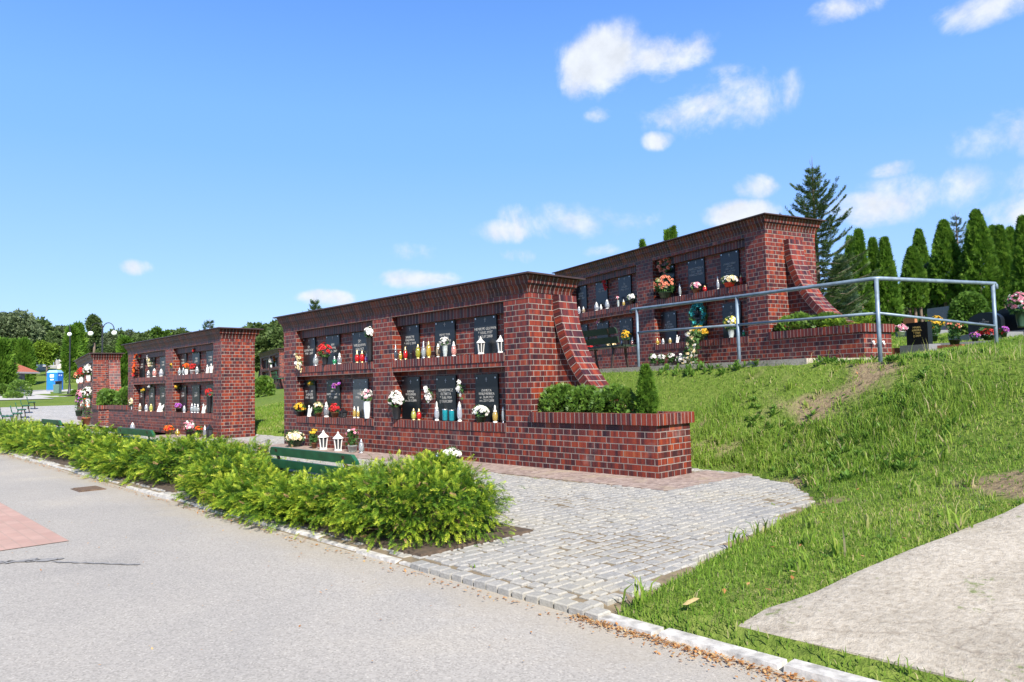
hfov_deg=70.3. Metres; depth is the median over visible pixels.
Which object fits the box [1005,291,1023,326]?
flower vase
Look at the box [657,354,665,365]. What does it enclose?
flower pot
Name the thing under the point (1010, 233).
arborvitae tree
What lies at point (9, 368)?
arborvitae tree
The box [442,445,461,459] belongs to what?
flower pot
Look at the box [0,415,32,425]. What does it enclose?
juniper shrub
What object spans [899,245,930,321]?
arborvitae tree
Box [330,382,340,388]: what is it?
flower spray
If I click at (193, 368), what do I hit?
flower pot
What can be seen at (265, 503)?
juniper shrub
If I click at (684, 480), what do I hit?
granite apron
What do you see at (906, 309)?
hedge shrub
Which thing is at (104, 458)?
juniper shrub
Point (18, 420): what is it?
juniper shrub
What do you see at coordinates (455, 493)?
juniper shrub
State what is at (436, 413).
votive lamp
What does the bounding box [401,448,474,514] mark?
juniper shrub
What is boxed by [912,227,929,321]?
arborvitae tree
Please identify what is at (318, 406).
flower pot
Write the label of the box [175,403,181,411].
flower pot
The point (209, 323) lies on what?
spruce tree
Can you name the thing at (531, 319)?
columbarium wall
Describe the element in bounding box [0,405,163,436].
plaza
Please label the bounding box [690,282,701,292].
flower pot
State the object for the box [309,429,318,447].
flower pot
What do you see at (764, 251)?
columbarium wall
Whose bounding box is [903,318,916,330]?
grave
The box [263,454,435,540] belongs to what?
juniper shrub
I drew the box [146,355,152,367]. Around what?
flower spray
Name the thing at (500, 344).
grave lantern
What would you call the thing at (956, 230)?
spruce tree
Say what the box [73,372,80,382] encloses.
flower vase
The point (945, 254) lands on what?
arborvitae tree
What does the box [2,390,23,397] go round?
clipped hedge
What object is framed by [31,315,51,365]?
woodland tree
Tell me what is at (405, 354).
votive lamp
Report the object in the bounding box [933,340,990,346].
grave kerb
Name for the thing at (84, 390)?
flower vase
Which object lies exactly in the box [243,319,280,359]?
woodland tree
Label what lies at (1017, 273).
arborvitae tree
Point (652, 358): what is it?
flower pot
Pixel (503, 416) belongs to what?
votive lamp
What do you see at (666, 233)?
arborvitae tree
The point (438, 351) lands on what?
votive lamp
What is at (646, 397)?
dwarf conifer
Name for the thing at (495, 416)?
votive lamp
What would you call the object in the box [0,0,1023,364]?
sky
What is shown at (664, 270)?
wreath
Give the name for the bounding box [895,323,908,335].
flower pot
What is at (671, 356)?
flower pot
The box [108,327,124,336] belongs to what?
woodland tree
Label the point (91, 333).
street lamp
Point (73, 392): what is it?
lawn shrub
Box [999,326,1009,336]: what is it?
flower pot
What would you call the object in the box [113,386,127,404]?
planter bush
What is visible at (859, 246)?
arborvitae tree
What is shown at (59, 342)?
woodland tree
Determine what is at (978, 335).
flower pot
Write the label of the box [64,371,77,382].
lawn shrub
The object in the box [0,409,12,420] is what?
park bench
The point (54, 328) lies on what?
woodland tree
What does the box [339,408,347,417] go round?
grave lantern
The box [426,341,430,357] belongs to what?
votive lamp
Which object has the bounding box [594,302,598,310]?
votive lamp
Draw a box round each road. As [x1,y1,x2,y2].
[0,389,75,399]
[0,453,811,681]
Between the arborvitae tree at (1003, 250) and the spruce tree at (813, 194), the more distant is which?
the arborvitae tree at (1003, 250)
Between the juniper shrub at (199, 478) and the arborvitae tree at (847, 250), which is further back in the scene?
the arborvitae tree at (847, 250)
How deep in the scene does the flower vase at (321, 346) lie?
13.48 m
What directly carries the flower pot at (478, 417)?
on the columbarium wall at (531, 319)
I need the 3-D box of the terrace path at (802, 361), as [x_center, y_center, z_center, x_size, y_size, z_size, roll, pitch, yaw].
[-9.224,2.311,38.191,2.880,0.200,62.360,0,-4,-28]
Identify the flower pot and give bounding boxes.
[75,397,83,415]
[81,398,92,424]
[163,425,173,434]
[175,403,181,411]
[183,420,195,436]
[188,363,195,373]
[194,425,202,436]
[285,429,305,446]
[294,402,305,415]
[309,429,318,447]
[313,401,322,416]
[329,403,340,416]
[345,428,359,451]
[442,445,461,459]
[472,404,488,421]
[627,293,636,303]
[649,353,656,365]
[653,274,675,298]
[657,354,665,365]
[666,352,675,364]
[675,356,687,364]
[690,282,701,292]
[692,325,707,340]
[720,274,737,286]
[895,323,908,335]
[927,315,944,332]
[932,321,940,341]
[945,322,963,344]
[969,332,980,340]
[975,326,1004,340]
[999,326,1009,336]
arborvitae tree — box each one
[0,336,20,394]
[10,336,19,358]
[14,336,38,384]
[58,324,83,378]
[71,320,89,355]
[115,334,134,398]
[639,238,646,247]
[662,228,669,240]
[668,225,678,239]
[843,234,853,270]
[851,227,875,322]
[866,236,884,321]
[874,236,905,335]
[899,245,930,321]
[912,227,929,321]
[926,219,960,306]
[956,208,1006,317]
[984,224,994,287]
[992,224,1012,308]
[1005,225,1020,289]
[1009,214,1023,306]
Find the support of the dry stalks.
on the ground at (866, 376)
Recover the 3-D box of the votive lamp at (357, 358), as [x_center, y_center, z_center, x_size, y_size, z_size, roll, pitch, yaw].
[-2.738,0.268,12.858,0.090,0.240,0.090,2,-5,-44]
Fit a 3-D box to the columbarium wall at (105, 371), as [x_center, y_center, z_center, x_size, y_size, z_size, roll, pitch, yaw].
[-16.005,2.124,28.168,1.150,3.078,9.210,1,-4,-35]
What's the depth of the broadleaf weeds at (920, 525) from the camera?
5.69 m
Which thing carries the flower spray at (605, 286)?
attached to the columbarium wall at (764, 251)
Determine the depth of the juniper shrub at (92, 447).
10.23 m
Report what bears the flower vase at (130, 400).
attached to the columbarium wall at (228, 353)
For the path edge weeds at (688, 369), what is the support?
on the ground at (866, 376)
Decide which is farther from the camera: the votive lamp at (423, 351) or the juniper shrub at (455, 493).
the votive lamp at (423, 351)
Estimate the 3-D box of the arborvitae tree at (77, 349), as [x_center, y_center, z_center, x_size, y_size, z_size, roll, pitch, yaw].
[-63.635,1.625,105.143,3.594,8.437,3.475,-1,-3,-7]
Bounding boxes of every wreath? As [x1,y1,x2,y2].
[656,257,672,273]
[688,303,707,326]
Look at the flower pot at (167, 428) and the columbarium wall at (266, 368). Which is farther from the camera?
the columbarium wall at (266, 368)
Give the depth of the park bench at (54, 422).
14.39 m
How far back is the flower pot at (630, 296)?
16.58 m
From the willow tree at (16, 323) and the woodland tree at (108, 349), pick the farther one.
the woodland tree at (108, 349)
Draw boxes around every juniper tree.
[825,253,861,320]
[917,262,948,315]
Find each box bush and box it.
[538,382,584,411]
[564,383,606,412]
[588,383,636,412]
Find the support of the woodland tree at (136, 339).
on the ground at (866, 376)
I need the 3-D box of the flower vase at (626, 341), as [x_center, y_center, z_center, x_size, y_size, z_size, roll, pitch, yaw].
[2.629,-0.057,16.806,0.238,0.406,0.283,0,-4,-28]
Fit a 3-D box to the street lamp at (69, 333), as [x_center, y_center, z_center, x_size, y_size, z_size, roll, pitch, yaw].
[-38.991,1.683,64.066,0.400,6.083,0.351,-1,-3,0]
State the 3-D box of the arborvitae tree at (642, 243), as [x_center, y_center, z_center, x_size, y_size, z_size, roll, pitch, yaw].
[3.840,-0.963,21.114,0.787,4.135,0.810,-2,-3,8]
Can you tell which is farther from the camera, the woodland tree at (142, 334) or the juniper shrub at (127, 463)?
the woodland tree at (142, 334)
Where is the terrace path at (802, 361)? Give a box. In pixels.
[599,358,871,372]
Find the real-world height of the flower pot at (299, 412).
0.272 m
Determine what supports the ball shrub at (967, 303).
on the ground at (866, 376)
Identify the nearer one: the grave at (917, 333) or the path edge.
the path edge
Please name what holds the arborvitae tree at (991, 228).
on the ground at (866, 376)
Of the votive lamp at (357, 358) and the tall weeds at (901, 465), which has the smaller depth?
the tall weeds at (901, 465)
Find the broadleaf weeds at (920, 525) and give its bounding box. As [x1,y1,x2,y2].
[715,337,1023,571]
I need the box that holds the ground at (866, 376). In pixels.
[0,326,1023,681]
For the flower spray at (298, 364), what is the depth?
14.14 m
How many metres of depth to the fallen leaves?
3.75 m
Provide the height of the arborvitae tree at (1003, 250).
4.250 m
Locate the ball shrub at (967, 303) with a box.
[946,290,991,334]
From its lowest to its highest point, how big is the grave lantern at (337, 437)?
0.340 m
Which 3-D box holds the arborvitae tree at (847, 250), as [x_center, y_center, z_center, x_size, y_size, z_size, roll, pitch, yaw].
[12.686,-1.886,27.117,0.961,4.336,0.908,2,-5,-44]
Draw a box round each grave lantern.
[206,424,212,438]
[318,430,328,449]
[333,432,342,450]
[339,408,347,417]
[476,336,484,353]
[496,335,503,352]
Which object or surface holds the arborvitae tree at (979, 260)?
on the ground at (866, 376)
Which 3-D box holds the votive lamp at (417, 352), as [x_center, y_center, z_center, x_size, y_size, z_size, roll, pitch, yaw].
[-1.496,0.162,11.560,0.080,0.240,0.080,2,-5,-44]
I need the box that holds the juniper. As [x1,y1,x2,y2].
[817,311,875,327]
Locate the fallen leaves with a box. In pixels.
[696,372,1008,593]
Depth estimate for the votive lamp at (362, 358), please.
12.71 m
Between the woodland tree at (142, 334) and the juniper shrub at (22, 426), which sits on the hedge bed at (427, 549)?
the juniper shrub at (22, 426)
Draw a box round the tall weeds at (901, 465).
[745,347,987,479]
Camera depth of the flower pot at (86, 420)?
25.45 m
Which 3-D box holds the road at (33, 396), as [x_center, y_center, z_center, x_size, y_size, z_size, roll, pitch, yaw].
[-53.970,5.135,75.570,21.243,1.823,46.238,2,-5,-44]
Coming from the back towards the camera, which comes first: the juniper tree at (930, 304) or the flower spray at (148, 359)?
the juniper tree at (930, 304)
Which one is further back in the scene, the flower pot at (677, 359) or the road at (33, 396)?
the road at (33, 396)
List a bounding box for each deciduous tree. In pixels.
[32,339,60,375]
[149,325,172,338]
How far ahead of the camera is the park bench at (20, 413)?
28.91 m
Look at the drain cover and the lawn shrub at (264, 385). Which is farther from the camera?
the lawn shrub at (264, 385)
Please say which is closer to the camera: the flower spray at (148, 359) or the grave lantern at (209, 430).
the grave lantern at (209, 430)
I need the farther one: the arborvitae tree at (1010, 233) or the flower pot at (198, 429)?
the arborvitae tree at (1010, 233)
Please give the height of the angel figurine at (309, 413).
0.220 m
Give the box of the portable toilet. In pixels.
[46,370,63,390]
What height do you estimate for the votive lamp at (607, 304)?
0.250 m
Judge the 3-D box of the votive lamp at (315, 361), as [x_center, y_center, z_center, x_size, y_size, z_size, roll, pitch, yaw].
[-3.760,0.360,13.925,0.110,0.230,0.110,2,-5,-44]
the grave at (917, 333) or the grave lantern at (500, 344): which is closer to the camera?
the grave lantern at (500, 344)
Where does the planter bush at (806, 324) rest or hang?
in the columbarium wall at (764, 251)
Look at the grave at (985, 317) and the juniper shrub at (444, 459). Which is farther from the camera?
the grave at (985, 317)
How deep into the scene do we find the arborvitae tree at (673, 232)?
19.15 m
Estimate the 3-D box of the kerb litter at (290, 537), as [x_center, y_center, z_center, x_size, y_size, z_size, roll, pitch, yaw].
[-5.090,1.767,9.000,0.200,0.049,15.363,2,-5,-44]
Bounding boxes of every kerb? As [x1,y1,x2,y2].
[1,451,880,681]
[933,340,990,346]
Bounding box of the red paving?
[0,502,68,550]
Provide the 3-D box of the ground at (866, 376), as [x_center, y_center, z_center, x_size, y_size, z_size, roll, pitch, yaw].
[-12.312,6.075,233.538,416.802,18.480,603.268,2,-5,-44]
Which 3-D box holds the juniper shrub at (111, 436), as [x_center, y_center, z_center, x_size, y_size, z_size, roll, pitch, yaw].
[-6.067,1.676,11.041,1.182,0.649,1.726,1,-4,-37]
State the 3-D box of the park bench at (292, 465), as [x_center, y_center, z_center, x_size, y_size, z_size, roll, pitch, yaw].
[-1.730,1.263,6.713,0.341,0.527,1.580,2,-5,-44]
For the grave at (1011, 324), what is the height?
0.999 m
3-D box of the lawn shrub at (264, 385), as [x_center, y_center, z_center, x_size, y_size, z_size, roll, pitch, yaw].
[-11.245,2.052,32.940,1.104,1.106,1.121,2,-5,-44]
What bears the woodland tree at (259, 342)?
on the ground at (866, 376)
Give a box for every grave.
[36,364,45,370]
[50,360,61,368]
[895,306,948,337]
[900,321,940,353]
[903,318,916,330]
[948,312,1004,341]
[991,307,1023,338]
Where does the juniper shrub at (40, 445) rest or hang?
on the hedge bed at (427, 549)
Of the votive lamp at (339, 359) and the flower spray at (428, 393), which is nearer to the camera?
the flower spray at (428, 393)
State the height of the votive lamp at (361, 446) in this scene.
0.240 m
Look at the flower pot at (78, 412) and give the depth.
28.05 m
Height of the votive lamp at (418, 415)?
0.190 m
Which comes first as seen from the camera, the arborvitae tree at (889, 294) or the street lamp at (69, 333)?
the arborvitae tree at (889, 294)
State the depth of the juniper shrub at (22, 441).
13.49 m
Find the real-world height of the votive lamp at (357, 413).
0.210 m
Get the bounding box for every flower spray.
[132,354,136,376]
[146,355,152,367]
[294,353,302,371]
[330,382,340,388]
[423,386,433,402]
[456,380,464,399]
[600,280,607,290]
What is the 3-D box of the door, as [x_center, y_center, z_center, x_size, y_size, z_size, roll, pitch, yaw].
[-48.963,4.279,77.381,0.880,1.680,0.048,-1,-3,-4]
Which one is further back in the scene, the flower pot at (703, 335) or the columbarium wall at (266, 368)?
the columbarium wall at (266, 368)
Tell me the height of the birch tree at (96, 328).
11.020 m
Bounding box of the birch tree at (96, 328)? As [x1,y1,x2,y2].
[84,313,104,352]
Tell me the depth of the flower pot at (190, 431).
17.61 m
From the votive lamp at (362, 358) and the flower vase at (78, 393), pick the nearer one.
the votive lamp at (362, 358)
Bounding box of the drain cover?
[71,486,105,491]
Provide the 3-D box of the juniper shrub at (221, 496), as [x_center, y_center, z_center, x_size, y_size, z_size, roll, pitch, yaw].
[-2.324,1.375,6.744,1.100,0.526,1.678,1,-4,-36]
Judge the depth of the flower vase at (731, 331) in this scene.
13.79 m
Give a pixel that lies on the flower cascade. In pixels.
(691, 347)
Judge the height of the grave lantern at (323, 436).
0.350 m
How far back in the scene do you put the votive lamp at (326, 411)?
13.55 m
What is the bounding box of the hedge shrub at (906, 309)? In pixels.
[890,296,926,321]
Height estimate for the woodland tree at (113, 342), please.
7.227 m
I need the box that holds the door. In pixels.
[48,373,56,388]
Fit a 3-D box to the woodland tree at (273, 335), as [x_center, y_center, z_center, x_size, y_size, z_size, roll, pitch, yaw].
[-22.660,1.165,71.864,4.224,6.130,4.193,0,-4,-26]
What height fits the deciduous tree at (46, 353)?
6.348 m
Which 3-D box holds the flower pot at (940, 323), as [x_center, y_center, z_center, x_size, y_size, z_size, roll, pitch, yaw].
[13.140,-0.533,22.550,0.475,0.573,0.560,0,-4,-24]
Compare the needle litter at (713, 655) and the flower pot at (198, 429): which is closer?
the needle litter at (713, 655)
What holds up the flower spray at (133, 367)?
attached to the columbarium wall at (228, 353)
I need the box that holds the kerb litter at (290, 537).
[0,453,563,617]
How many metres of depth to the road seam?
4.91 m
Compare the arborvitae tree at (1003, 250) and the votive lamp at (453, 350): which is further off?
the arborvitae tree at (1003, 250)
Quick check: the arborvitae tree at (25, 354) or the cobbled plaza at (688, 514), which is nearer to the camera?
the cobbled plaza at (688, 514)
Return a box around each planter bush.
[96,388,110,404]
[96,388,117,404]
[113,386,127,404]
[773,311,816,330]
[802,311,847,328]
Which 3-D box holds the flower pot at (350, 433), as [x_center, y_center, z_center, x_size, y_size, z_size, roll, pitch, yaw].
[-2.711,1.682,12.352,0.235,0.405,0.264,2,-5,-44]
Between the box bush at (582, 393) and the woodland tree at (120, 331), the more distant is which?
the woodland tree at (120, 331)
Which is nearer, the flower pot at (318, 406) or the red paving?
the red paving
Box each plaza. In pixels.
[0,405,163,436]
[12,434,815,620]
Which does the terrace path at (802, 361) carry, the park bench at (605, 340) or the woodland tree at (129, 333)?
the park bench at (605, 340)
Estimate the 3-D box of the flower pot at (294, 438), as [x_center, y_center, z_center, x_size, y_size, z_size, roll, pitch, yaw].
[-4.136,1.837,13.855,0.420,0.340,0.478,-1,-3,-13]
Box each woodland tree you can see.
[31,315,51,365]
[45,325,66,332]
[45,329,64,359]
[49,338,62,364]
[88,346,100,352]
[94,346,116,352]
[99,330,118,346]
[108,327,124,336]
[111,337,117,346]
[124,329,135,336]
[131,335,149,341]
[133,329,152,339]
[167,327,188,334]
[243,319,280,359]
[255,336,269,371]
[260,325,283,351]
[276,337,283,348]
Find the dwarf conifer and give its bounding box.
[633,363,660,413]
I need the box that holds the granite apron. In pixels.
[39,423,751,490]
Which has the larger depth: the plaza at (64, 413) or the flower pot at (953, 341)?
the plaza at (64, 413)
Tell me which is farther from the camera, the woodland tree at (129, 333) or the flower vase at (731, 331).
the woodland tree at (129, 333)
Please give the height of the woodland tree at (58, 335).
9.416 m
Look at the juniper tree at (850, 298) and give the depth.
24.80 m
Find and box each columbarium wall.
[74,353,124,426]
[107,327,263,437]
[257,348,283,388]
[273,271,694,478]
[552,212,894,368]
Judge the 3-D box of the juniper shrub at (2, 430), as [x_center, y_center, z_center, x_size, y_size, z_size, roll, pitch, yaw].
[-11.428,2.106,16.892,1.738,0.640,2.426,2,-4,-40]
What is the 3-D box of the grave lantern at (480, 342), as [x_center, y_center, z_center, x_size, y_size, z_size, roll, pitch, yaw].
[-0.448,0.061,10.421,0.126,0.260,0.126,2,-5,-44]
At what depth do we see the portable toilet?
77.42 m
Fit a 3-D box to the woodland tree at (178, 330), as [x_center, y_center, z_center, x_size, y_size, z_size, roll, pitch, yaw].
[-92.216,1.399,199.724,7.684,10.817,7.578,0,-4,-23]
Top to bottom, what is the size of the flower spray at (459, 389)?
0.319 m
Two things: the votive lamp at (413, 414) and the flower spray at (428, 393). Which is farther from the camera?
the votive lamp at (413, 414)
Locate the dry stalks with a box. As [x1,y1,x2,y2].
[751,335,1023,534]
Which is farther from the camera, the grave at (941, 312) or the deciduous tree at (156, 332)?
the deciduous tree at (156, 332)
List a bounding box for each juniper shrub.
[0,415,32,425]
[0,415,40,429]
[0,418,39,433]
[0,418,62,446]
[0,423,56,454]
[6,422,72,454]
[19,420,110,458]
[38,422,135,460]
[64,436,140,474]
[70,431,146,469]
[80,435,161,481]
[102,431,214,485]
[127,430,247,486]
[160,436,292,494]
[171,445,285,505]
[197,458,307,517]
[223,466,355,533]
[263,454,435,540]
[319,450,524,553]
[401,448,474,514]
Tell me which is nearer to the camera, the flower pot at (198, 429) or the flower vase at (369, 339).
the flower vase at (369, 339)
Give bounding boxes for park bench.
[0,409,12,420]
[10,406,22,418]
[41,419,65,432]
[117,427,155,444]
[270,447,358,488]
[271,371,283,386]
[582,327,635,368]
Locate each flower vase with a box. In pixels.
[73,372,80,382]
[75,389,84,405]
[76,367,83,382]
[81,386,91,406]
[82,364,91,380]
[128,398,132,409]
[182,363,188,373]
[205,388,212,412]
[317,342,331,364]
[360,389,372,418]
[364,326,372,361]
[387,390,404,419]
[440,337,448,356]
[621,330,630,343]
[723,316,735,337]
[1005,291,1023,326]
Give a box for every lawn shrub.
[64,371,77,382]
[70,389,76,394]
[255,374,275,397]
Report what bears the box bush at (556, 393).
on the columbarium wall at (531, 319)
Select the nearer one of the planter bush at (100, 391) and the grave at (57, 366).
the planter bush at (100, 391)
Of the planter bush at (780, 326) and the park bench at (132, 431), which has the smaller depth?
the park bench at (132, 431)
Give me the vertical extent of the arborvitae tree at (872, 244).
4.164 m
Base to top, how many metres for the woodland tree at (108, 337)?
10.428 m
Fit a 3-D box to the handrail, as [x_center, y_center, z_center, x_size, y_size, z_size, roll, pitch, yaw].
[4.176,-0.052,11.599,2.809,1.448,5.558,2,-5,-44]
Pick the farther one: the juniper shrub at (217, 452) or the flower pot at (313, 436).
the flower pot at (313, 436)
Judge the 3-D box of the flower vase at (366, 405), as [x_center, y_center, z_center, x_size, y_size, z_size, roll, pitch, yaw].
[-2.487,1.072,12.461,0.209,0.511,0.234,0,-4,-22]
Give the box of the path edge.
[801,641,969,681]
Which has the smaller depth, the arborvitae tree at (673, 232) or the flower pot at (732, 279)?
the flower pot at (732, 279)
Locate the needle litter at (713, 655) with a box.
[557,613,816,681]
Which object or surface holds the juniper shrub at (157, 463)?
on the hedge bed at (427, 549)
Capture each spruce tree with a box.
[199,319,214,329]
[308,298,321,310]
[781,159,879,319]
[949,212,983,290]
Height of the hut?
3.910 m
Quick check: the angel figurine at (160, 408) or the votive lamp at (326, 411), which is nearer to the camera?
the votive lamp at (326, 411)
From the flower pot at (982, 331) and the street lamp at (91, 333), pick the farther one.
the street lamp at (91, 333)
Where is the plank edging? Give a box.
[892,344,964,354]
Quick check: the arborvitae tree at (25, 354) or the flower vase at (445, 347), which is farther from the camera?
the arborvitae tree at (25, 354)
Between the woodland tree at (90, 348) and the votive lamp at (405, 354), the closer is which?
the votive lamp at (405, 354)
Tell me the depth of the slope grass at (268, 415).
20.23 m
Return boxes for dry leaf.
[683,597,699,604]
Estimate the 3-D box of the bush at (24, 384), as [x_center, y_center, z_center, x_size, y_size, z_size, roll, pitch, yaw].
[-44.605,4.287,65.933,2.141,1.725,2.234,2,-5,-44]
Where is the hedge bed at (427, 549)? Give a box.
[0,447,532,556]
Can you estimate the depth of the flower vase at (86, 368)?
26.51 m
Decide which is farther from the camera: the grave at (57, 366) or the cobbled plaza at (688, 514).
the grave at (57, 366)
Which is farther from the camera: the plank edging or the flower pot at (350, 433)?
the plank edging
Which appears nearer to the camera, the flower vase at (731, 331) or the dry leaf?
the dry leaf
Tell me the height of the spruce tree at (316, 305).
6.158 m
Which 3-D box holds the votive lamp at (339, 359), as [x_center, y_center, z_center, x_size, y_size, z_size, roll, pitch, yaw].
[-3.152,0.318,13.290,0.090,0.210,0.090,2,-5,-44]
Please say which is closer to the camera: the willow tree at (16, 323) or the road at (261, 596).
the road at (261, 596)
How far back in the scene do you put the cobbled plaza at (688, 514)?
5.24 m
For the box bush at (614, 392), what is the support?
on the columbarium wall at (531, 319)
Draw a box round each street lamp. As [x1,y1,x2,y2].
[67,326,71,393]
[88,322,116,352]
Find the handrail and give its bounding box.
[630,276,998,366]
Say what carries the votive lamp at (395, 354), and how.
on the columbarium wall at (531, 319)
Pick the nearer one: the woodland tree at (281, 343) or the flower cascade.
the flower cascade
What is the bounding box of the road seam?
[0,557,140,564]
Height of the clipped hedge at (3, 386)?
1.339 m
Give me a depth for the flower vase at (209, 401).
17.43 m
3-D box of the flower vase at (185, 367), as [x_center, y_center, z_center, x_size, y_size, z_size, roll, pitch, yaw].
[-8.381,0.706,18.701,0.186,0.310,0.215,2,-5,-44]
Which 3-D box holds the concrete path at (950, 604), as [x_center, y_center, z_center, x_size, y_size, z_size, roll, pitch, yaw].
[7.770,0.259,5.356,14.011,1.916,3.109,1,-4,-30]
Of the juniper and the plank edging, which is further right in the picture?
the plank edging
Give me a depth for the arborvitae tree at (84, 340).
125.22 m
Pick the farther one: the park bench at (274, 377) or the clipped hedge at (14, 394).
the clipped hedge at (14, 394)
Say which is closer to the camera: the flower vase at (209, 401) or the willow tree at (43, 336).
the flower vase at (209, 401)
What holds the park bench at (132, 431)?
on the cobbled plaza at (688, 514)
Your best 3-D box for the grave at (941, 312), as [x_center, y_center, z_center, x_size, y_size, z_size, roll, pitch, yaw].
[13.617,-0.520,23.892,1.560,1.191,1.160,0,-4,-15]
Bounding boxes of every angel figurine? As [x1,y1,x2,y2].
[157,403,163,411]
[307,405,311,416]
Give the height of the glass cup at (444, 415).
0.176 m
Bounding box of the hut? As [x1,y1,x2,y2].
[14,363,39,391]
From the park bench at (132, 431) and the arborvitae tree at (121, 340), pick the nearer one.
the park bench at (132, 431)
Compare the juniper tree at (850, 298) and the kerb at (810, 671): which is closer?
the kerb at (810, 671)
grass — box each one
[255,401,283,435]
[891,331,1023,347]
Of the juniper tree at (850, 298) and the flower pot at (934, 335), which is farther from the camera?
the juniper tree at (850, 298)
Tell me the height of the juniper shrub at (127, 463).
0.691 m
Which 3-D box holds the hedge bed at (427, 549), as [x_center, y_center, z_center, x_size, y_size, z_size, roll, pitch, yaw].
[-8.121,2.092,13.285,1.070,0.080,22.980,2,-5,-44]
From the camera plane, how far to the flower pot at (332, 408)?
13.25 m
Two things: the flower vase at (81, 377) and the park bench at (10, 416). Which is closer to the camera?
the park bench at (10, 416)
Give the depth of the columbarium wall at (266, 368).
44.26 m
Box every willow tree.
[0,308,44,344]
[35,321,46,364]
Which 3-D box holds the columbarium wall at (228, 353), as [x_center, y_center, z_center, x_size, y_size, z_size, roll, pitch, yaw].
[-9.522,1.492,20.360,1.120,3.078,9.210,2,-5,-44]
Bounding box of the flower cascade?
[678,329,701,363]
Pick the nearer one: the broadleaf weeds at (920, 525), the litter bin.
the broadleaf weeds at (920, 525)
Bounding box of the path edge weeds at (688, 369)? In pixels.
[652,358,767,375]
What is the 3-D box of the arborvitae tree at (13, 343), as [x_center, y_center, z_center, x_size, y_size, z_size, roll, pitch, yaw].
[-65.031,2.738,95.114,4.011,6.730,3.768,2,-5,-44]
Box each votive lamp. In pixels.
[313,354,318,365]
[323,402,328,416]
[337,353,341,363]
[353,406,355,417]
[355,350,359,362]
[356,407,359,417]
[359,439,363,452]
[360,351,364,361]
[394,345,397,359]
[403,346,407,358]
[411,408,415,419]
[415,344,419,358]
[416,408,420,419]
[421,341,425,357]
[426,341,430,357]
[434,401,438,420]
[436,344,439,356]
[451,341,455,355]
[457,401,461,421]
[492,405,497,422]
[502,407,504,422]
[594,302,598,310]
[605,299,609,308]
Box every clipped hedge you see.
[0,383,10,395]
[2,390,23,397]
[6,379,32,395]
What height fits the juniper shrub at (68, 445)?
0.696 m
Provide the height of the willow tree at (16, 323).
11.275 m
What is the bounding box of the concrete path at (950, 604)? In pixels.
[739,503,1023,681]
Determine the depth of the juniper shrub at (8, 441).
14.11 m
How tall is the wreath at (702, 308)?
0.640 m
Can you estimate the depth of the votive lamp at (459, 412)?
10.75 m
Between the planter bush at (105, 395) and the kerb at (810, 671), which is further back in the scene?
the planter bush at (105, 395)
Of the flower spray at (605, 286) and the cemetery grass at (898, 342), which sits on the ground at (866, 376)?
the cemetery grass at (898, 342)
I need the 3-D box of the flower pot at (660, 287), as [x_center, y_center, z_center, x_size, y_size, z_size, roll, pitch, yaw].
[3.267,-1.185,15.541,0.503,0.538,0.564,0,-4,-28]
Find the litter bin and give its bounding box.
[53,381,61,392]
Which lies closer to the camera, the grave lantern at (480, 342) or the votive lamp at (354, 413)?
the grave lantern at (480, 342)

